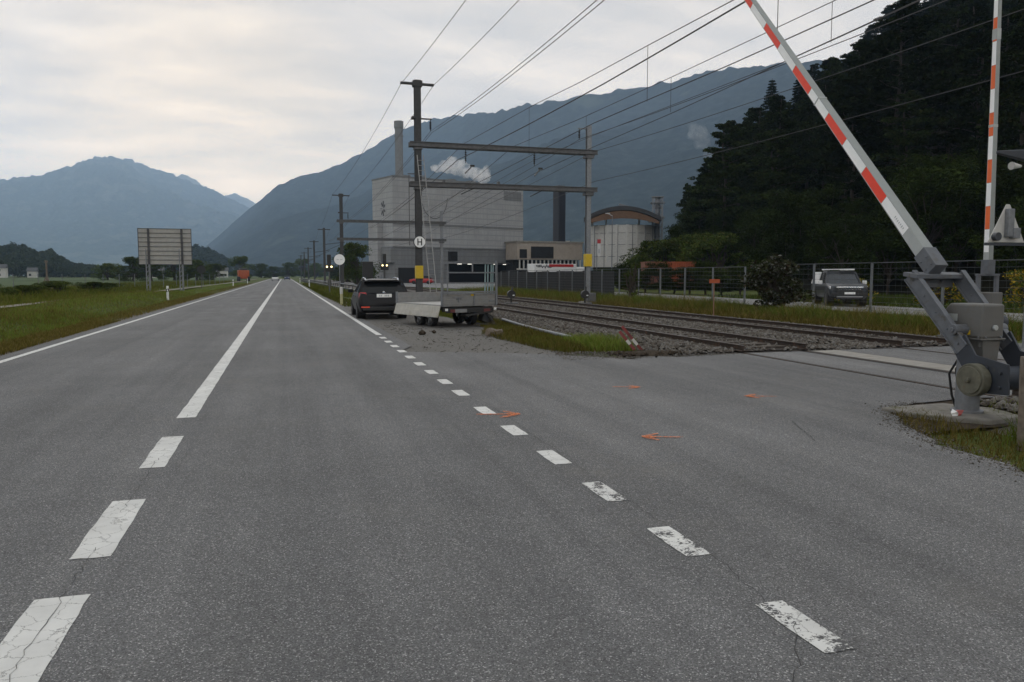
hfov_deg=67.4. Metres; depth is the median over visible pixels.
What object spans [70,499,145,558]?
road marking
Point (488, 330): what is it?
log piece
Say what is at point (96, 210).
mountain
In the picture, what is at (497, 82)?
feeder wire
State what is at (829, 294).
pickup truck
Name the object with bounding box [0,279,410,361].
road
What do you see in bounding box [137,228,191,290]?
road sign
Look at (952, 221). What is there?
broadleaf tree
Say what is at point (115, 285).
shrub
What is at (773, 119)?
pine tree
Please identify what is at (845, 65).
pine tree
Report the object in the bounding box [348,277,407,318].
estate car
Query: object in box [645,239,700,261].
shrub
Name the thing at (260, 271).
shrub
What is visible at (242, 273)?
orange machine
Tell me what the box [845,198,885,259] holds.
broadleaf tree
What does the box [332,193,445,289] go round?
catenary gantry
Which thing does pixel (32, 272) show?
house
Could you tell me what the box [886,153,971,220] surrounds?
broadleaf tree
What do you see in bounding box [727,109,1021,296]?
wooded hill
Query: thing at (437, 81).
feeder wire
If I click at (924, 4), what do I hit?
spruce tree
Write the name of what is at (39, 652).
road marking
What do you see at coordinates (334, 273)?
lineside wood
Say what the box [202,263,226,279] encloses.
shrub
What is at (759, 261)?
broadleaf tree
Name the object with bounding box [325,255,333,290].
railway signal
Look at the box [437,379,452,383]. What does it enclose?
road marking
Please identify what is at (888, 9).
pine tree
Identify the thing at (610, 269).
broadleaf tree
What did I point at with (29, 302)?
tall grass
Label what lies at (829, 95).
pine tree
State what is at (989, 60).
spruce tree
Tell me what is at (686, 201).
pine tree
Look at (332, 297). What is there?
strip grass
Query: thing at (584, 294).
point lever
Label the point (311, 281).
pipe railing
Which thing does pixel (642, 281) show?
broadleaf tree
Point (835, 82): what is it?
pine tree
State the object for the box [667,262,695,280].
skip container
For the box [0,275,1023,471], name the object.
ground
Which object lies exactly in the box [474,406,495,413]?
road marking
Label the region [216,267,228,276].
house
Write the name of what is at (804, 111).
pine tree
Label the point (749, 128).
pine tree
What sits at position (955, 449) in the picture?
edge gravel
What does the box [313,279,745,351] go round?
rail
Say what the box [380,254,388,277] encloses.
railway signal
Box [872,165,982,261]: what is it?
broadleaf tree
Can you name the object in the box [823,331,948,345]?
track bed
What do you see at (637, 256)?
shrub
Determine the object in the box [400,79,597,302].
catenary gantry
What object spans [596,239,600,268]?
banner flag
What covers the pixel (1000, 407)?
verge grass
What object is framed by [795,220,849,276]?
broadleaf tree
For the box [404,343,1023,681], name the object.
side road
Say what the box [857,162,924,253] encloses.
broadleaf tree
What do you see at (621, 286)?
broadleaf tree
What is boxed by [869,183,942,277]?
broadleaf tree
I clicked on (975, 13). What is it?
pine tree
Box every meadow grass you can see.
[0,280,232,304]
[708,292,1023,312]
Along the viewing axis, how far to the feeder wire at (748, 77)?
26.62 m
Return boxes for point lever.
[504,286,517,304]
[580,287,591,303]
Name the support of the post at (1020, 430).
on the ground at (648, 291)
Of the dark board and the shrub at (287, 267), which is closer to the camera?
the dark board
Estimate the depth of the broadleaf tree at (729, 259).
83.73 m
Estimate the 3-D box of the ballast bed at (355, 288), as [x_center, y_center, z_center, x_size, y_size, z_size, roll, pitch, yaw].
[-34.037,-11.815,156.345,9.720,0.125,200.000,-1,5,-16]
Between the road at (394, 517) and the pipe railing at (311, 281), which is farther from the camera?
the pipe railing at (311, 281)
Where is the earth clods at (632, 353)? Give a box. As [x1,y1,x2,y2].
[606,349,697,357]
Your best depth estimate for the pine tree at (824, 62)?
163.60 m
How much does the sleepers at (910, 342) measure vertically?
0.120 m
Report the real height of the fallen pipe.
0.167 m
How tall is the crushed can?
0.131 m
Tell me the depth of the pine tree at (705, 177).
111.58 m
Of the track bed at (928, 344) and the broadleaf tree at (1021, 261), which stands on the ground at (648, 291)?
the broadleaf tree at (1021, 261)
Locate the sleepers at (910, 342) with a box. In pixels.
[498,297,929,343]
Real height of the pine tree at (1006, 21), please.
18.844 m
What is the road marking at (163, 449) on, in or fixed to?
on the road at (394, 517)
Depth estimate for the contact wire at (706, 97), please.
25.03 m
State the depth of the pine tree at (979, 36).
71.77 m
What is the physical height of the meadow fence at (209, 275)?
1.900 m
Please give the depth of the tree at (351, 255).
125.62 m
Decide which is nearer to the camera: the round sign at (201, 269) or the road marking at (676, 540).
the road marking at (676, 540)
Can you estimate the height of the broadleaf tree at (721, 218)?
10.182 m
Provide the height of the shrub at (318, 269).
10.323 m
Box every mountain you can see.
[0,156,248,274]
[177,174,254,207]
[186,59,841,275]
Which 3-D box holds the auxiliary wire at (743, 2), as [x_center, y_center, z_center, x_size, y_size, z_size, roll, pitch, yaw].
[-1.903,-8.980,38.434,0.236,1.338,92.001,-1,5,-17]
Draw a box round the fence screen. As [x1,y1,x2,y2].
[497,271,614,294]
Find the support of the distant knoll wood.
on the ground at (648, 291)
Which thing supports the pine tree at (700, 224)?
on the wooded hill
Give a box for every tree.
[336,241,382,283]
[594,268,621,281]
[603,262,632,291]
[616,272,647,289]
[624,267,664,292]
[640,261,681,288]
[653,272,696,293]
[662,224,681,238]
[670,192,691,236]
[670,226,686,238]
[670,266,707,293]
[671,183,690,236]
[673,173,712,234]
[678,120,760,233]
[678,163,705,226]
[678,260,730,294]
[681,181,723,235]
[682,168,739,232]
[685,159,735,231]
[687,207,750,257]
[698,272,735,294]
[700,177,740,235]
[713,107,766,204]
[717,239,748,270]
[721,266,751,294]
[722,128,800,220]
[728,123,750,232]
[732,259,773,296]
[735,95,805,195]
[735,129,831,235]
[737,117,753,140]
[749,125,802,186]
[753,101,812,192]
[760,80,778,116]
[782,223,841,289]
[787,81,823,194]
[789,78,816,192]
[792,92,816,193]
[793,72,900,256]
[795,71,890,229]
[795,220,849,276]
[796,57,844,148]
[796,80,836,188]
[801,63,819,93]
[803,213,885,281]
[813,51,872,197]
[814,60,840,82]
[814,101,902,256]
[828,39,903,214]
[833,227,890,283]
[838,0,966,187]
[840,39,863,70]
[840,60,854,70]
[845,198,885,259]
[853,29,873,43]
[854,90,959,189]
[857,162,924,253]
[858,228,914,295]
[859,74,929,184]
[863,24,878,38]
[864,40,903,198]
[869,5,897,42]
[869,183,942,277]
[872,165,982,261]
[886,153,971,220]
[893,1,932,43]
[894,185,925,263]
[904,189,955,254]
[912,18,1016,167]
[914,0,976,160]
[920,0,930,24]
[920,198,983,271]
[926,0,944,18]
[927,0,1021,121]
[929,157,1007,265]
[935,208,978,271]
[942,146,1023,262]
[947,77,1020,194]
[951,14,1023,130]
[957,41,1008,184]
[966,164,1023,293]
[966,195,1023,297]
[972,0,1023,206]
[979,192,1021,242]
[982,0,993,11]
[988,7,1006,18]
[991,0,1017,16]
[1002,0,1020,14]
[1012,224,1023,271]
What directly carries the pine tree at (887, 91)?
on the wooded hill
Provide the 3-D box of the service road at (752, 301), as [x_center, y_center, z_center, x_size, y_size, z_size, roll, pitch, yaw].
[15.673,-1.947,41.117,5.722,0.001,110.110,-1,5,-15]
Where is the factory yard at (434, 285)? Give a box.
[321,280,614,288]
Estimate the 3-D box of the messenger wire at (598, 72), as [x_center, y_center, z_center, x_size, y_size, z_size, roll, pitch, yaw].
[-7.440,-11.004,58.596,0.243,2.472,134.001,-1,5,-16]
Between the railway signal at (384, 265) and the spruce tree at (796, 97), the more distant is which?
the spruce tree at (796, 97)
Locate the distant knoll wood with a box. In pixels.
[171,244,334,275]
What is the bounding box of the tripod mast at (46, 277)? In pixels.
[39,260,51,288]
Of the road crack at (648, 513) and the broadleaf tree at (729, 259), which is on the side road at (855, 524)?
the road crack at (648, 513)
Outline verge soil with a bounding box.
[898,397,1009,431]
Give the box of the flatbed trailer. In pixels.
[394,259,497,325]
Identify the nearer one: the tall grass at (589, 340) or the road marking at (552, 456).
the road marking at (552, 456)
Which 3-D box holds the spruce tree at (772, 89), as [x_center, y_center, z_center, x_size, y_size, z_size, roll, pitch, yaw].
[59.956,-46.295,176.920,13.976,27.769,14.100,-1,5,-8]
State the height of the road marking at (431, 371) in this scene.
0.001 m
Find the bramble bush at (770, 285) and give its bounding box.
[737,253,815,310]
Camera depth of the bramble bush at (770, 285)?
31.34 m
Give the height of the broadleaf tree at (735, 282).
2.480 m
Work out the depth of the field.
216.20 m
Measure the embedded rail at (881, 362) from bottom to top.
0.008 m
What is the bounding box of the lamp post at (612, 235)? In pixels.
[605,213,612,267]
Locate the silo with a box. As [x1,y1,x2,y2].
[584,206,660,277]
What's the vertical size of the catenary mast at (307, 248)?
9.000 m
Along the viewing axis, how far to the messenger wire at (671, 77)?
26.93 m
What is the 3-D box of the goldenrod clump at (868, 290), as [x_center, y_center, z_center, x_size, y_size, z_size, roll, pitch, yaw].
[19.844,-2.953,44.715,2.617,1.739,2.194,3,6,30]
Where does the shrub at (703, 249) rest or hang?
on the ground at (648, 291)
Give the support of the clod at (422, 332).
on the gravel shoulder
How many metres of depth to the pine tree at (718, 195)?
105.66 m
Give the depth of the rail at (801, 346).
20.95 m
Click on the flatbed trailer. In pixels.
(468, 307)
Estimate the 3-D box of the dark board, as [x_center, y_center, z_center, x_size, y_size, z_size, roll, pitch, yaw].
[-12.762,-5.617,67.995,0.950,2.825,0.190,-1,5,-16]
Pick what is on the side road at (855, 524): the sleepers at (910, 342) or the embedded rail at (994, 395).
the embedded rail at (994, 395)
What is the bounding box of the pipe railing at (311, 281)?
[301,278,356,292]
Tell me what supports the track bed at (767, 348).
on the ballast bed at (794, 350)
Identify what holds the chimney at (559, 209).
on the factory yard at (434, 285)
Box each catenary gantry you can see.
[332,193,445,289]
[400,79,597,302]
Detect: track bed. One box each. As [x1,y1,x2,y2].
[706,336,797,350]
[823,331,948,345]
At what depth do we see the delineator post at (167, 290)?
48.86 m
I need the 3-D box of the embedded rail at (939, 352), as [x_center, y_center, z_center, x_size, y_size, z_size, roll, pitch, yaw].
[9.461,0.399,13.988,0.138,0.008,6.100,-1,5,-16]
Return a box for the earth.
[617,350,673,356]
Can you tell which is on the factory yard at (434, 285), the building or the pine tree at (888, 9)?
the building
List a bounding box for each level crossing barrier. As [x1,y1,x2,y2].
[744,0,1023,413]
[975,0,1008,324]
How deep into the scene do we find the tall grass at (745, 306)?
29.70 m
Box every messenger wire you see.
[354,0,778,236]
[386,0,835,235]
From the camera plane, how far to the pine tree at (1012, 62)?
62.80 m
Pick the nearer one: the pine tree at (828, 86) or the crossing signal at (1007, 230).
the crossing signal at (1007, 230)
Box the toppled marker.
[619,326,642,350]
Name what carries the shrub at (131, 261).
on the ground at (648, 291)
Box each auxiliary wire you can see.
[371,1,744,227]
[413,0,920,227]
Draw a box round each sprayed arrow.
[481,411,520,416]
[642,433,679,439]
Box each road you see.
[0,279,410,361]
[0,351,909,681]
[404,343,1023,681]
[614,292,1023,320]
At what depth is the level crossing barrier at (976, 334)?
8.94 m
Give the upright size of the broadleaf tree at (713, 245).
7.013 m
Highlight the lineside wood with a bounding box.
[330,264,366,278]
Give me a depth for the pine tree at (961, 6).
94.39 m
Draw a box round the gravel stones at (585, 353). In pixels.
[554,351,655,359]
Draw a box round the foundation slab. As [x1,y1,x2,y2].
[881,403,1017,424]
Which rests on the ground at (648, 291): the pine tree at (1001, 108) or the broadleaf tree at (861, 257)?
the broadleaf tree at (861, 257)
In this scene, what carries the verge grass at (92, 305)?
on the ground at (648, 291)
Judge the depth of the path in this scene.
75.93 m
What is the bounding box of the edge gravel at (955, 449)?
[476,334,1023,481]
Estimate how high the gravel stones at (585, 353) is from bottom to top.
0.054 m
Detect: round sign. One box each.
[197,265,205,287]
[334,254,344,287]
[413,236,424,247]
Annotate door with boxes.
[398,268,414,282]
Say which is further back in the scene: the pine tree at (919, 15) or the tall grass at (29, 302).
the pine tree at (919, 15)
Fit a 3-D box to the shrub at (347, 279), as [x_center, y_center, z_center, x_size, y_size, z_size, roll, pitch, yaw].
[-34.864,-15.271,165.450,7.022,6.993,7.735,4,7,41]
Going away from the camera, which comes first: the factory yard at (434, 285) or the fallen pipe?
the fallen pipe
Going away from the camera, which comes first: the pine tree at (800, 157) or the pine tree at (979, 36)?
the pine tree at (979, 36)
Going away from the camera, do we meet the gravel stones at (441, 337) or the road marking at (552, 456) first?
the road marking at (552, 456)
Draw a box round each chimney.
[394,120,402,175]
[553,185,569,241]
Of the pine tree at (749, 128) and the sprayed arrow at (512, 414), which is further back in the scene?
the pine tree at (749, 128)
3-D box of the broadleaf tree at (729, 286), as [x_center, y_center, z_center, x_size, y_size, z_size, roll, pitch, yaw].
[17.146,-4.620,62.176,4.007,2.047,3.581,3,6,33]
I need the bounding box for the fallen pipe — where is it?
[501,318,574,337]
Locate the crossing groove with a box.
[813,351,953,371]
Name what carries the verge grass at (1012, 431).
on the ground at (648, 291)
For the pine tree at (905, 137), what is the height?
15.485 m
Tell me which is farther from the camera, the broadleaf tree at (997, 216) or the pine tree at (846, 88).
the pine tree at (846, 88)
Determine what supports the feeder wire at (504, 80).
attached to the catenary gantry at (341, 239)
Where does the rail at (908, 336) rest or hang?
on the sleepers at (910, 342)
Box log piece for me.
[485,328,502,335]
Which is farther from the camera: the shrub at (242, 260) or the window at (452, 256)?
the shrub at (242, 260)
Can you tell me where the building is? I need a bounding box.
[504,241,583,271]
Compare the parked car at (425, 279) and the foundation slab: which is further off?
the parked car at (425, 279)
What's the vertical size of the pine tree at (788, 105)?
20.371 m
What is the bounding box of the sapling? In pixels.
[621,261,641,297]
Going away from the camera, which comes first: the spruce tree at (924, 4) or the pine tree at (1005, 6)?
the pine tree at (1005, 6)
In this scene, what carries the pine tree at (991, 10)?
on the wooded hill
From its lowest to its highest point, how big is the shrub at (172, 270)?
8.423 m
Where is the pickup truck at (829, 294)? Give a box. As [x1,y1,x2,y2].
[811,269,867,305]
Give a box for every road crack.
[9,547,95,681]
[494,407,764,600]
[792,622,800,681]
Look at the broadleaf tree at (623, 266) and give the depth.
74.68 m
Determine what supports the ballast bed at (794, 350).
on the ground at (648, 291)
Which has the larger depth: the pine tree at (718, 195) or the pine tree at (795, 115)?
the pine tree at (795, 115)
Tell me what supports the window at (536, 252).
in the building
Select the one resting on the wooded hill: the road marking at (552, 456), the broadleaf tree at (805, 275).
the broadleaf tree at (805, 275)
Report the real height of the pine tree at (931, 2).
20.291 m
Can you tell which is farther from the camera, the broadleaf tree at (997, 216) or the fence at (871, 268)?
the broadleaf tree at (997, 216)
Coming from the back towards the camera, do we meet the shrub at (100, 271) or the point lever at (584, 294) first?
the shrub at (100, 271)
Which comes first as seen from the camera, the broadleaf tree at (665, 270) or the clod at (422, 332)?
the clod at (422, 332)
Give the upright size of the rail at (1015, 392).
0.128 m
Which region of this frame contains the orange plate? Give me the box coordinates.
[709,279,719,315]
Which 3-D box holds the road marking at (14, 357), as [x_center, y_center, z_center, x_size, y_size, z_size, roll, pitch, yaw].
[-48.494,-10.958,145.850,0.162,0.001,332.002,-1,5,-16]
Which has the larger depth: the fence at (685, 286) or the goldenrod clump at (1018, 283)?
the fence at (685, 286)
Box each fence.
[12,274,223,287]
[501,267,745,303]
[765,259,1023,315]
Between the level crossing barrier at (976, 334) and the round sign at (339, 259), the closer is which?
the level crossing barrier at (976, 334)
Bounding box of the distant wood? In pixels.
[0,241,170,276]
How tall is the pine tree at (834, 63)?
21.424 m
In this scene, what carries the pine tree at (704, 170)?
on the wooded hill
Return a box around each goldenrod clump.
[838,278,875,300]
[906,283,962,303]
[1002,269,1023,307]
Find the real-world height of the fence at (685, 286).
2.125 m
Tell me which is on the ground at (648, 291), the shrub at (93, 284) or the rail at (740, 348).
the shrub at (93, 284)
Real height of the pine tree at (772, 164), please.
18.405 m
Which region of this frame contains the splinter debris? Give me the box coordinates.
[384,323,542,353]
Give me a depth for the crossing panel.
14.54 m
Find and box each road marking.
[0,281,262,362]
[0,594,89,681]
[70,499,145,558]
[139,436,183,467]
[177,280,280,417]
[291,279,381,334]
[424,370,438,373]
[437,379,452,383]
[451,390,468,395]
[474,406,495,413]
[501,425,527,434]
[537,450,570,463]
[582,481,627,500]
[647,526,710,555]
[755,600,854,652]
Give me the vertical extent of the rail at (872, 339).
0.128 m
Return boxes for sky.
[0,0,926,203]
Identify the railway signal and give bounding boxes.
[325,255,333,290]
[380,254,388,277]
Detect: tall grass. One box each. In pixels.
[0,286,164,308]
[455,284,1022,339]
[557,329,641,352]
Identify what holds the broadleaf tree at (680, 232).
on the ground at (648, 291)
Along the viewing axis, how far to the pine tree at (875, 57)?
96.18 m
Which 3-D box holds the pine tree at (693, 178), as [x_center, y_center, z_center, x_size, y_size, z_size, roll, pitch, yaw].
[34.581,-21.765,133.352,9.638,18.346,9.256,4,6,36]
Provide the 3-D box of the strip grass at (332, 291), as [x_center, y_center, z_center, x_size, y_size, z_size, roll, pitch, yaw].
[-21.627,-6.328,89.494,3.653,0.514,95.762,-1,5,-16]
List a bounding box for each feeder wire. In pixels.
[299,0,465,260]
[303,0,518,256]
[329,0,596,240]
[333,0,603,239]
[439,0,947,215]
[445,71,1023,237]
[448,9,1023,220]
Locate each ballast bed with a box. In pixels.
[310,280,440,291]
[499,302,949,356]
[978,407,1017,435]
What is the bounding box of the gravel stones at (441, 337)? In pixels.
[365,313,540,353]
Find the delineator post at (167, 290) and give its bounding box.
[166,286,168,299]
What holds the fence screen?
on the ground at (648, 291)
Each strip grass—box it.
[302,284,350,306]
[303,282,353,297]
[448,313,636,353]
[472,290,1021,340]
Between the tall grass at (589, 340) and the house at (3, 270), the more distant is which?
the house at (3, 270)
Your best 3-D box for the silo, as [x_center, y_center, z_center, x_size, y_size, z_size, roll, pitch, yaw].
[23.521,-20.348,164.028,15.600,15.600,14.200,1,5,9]
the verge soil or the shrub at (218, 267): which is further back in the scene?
the shrub at (218, 267)
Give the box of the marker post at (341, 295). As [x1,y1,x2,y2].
[340,287,342,304]
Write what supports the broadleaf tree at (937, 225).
on the wooded hill
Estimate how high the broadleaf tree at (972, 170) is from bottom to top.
8.912 m
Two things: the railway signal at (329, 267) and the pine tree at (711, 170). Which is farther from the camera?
the pine tree at (711, 170)
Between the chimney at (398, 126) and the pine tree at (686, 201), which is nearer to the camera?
the pine tree at (686, 201)
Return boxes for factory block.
[368,175,522,282]
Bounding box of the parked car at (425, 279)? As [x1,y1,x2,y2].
[409,276,433,283]
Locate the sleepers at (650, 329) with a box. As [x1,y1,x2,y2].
[491,305,785,350]
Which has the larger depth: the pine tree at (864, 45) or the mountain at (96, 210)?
the mountain at (96, 210)
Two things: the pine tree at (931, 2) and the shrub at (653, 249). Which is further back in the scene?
the pine tree at (931, 2)
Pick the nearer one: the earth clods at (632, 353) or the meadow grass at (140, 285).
the earth clods at (632, 353)
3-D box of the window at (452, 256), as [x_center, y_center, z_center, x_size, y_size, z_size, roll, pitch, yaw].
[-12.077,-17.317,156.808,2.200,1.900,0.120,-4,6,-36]
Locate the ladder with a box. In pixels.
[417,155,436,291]
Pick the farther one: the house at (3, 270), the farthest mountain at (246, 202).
the farthest mountain at (246, 202)
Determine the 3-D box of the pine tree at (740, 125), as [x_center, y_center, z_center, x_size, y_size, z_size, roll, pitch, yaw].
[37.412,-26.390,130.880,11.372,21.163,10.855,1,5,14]
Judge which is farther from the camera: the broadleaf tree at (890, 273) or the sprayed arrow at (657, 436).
the broadleaf tree at (890, 273)
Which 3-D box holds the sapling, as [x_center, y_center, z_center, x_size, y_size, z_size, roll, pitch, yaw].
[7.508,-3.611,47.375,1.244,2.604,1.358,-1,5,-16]
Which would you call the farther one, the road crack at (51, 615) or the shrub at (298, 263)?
the shrub at (298, 263)
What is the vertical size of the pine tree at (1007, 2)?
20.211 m
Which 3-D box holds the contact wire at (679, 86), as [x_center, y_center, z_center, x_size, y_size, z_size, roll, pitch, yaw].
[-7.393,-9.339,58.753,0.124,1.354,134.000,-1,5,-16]
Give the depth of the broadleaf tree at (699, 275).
63.93 m
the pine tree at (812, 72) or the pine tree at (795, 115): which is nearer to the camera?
the pine tree at (795, 115)
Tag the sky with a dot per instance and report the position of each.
(245, 98)
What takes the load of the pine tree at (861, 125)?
on the wooded hill
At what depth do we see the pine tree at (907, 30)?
77.54 m
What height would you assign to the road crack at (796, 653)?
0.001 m
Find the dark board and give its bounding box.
[362,261,372,278]
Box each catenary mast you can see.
[304,247,319,279]
[309,240,329,279]
[318,228,343,283]
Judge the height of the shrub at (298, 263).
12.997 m
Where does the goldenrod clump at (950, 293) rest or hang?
on the ground at (648, 291)
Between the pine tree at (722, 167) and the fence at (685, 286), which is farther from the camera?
the pine tree at (722, 167)
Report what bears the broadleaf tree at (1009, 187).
on the wooded hill
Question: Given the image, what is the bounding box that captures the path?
[1,279,254,307]
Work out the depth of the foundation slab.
8.70 m
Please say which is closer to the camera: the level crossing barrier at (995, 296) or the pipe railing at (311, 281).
the level crossing barrier at (995, 296)
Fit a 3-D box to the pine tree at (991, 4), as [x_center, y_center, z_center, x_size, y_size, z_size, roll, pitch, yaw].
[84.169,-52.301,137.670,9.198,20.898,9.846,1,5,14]
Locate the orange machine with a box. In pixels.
[237,268,249,280]
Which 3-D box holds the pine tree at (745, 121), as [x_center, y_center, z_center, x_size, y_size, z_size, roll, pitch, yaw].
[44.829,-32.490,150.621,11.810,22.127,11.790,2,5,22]
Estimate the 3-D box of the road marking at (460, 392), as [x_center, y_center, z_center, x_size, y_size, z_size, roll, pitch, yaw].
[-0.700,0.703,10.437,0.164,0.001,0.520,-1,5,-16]
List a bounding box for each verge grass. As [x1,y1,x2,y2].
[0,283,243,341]
[889,405,1023,471]
[980,396,1017,414]
[999,412,1023,450]
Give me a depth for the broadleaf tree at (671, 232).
100.78 m
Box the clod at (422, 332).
[418,330,425,334]
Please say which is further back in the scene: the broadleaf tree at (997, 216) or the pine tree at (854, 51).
the pine tree at (854, 51)
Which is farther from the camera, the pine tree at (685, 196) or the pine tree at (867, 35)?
the pine tree at (867, 35)
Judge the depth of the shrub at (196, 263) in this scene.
220.31 m
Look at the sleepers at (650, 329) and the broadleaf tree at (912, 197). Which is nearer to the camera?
the sleepers at (650, 329)
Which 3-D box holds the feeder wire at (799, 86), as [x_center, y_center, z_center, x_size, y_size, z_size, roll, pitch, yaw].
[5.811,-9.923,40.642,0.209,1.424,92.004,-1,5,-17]
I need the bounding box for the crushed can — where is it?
[951,409,963,415]
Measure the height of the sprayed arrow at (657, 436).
0.001 m
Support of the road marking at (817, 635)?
on the road at (394, 517)
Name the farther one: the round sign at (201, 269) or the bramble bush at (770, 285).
the round sign at (201, 269)
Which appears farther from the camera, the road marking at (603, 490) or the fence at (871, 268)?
the fence at (871, 268)
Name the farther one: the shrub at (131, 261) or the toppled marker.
the shrub at (131, 261)
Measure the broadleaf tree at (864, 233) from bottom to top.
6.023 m
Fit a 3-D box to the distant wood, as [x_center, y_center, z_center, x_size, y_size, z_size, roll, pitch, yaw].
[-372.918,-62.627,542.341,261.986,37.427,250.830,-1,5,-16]
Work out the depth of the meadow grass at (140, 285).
67.12 m
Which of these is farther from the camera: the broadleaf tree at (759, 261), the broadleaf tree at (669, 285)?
the broadleaf tree at (669, 285)
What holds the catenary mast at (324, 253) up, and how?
on the ground at (648, 291)
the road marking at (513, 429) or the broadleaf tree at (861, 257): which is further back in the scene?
the broadleaf tree at (861, 257)
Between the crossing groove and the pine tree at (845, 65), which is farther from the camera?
the pine tree at (845, 65)
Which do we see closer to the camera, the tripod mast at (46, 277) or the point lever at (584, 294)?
the point lever at (584, 294)
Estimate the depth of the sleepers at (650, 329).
21.73 m
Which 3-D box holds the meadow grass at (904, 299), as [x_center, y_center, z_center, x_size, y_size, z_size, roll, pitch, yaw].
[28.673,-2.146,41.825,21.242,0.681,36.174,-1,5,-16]
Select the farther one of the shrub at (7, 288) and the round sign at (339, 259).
the round sign at (339, 259)
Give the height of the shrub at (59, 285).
1.607 m
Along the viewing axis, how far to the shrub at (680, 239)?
83.94 m
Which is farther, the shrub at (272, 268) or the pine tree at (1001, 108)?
the shrub at (272, 268)
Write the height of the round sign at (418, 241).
0.680 m
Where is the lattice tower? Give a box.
[619,196,664,240]
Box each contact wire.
[353,0,873,249]
[375,0,918,251]
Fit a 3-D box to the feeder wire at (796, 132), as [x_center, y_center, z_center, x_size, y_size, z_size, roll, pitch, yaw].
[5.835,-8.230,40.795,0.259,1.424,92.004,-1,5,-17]
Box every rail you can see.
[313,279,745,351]
[318,279,807,349]
[326,279,902,346]
[340,280,945,342]
[743,353,1011,398]
[803,351,954,373]
[904,348,1003,359]
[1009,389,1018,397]
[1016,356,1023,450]
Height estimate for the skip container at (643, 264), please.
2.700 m
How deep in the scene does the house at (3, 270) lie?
429.13 m
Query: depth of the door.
150.67 m
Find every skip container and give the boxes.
[640,262,665,285]
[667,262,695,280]
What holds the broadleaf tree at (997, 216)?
on the wooded hill
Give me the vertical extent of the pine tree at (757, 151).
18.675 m
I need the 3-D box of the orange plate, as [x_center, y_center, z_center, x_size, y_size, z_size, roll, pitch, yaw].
[7.776,-1.619,29.579,0.440,1.550,0.060,-1,5,-16]
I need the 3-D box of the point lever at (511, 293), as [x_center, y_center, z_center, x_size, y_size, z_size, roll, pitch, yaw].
[-0.041,-2.463,41.641,0.700,0.983,0.350,-1,5,-16]
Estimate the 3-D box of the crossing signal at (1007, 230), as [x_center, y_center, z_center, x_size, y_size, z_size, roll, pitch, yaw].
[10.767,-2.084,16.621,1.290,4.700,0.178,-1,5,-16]
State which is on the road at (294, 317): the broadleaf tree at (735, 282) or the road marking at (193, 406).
the road marking at (193, 406)
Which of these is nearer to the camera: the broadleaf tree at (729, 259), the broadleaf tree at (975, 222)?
the broadleaf tree at (975, 222)
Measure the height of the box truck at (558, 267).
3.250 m
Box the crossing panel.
[816,350,955,371]
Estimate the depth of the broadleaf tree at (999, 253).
50.79 m
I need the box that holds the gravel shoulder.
[325,297,562,354]
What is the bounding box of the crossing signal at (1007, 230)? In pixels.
[984,150,1023,347]
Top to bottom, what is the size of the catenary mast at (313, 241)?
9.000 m
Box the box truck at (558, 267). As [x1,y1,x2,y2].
[528,264,584,271]
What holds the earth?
on the side road at (855, 524)
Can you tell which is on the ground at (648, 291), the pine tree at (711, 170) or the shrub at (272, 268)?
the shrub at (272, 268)
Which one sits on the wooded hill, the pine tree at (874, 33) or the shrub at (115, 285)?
the pine tree at (874, 33)
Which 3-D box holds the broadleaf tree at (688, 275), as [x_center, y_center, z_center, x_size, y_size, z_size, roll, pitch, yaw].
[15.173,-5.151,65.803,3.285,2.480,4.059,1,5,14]
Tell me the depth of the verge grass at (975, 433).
7.64 m
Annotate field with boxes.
[0,278,250,287]
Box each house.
[0,264,7,277]
[26,268,38,277]
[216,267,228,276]
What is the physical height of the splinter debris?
0.038 m
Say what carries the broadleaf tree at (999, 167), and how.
on the wooded hill
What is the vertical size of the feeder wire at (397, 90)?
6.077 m
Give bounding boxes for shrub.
[0,284,16,292]
[0,285,46,296]
[32,280,90,292]
[71,281,121,291]
[90,263,121,279]
[104,282,123,290]
[106,256,155,280]
[126,265,168,280]
[159,265,196,279]
[184,259,214,279]
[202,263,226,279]
[228,255,254,277]
[250,263,271,277]
[265,266,280,277]
[278,262,298,277]
[293,258,315,277]
[306,262,327,277]
[331,257,361,281]
[619,247,662,275]
[625,254,653,288]
[629,239,681,288]
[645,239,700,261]
[648,232,707,274]
[674,238,731,289]
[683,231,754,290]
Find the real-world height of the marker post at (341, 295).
1.000 m
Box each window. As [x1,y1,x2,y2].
[448,251,457,260]
[520,246,553,257]
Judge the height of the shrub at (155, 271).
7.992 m

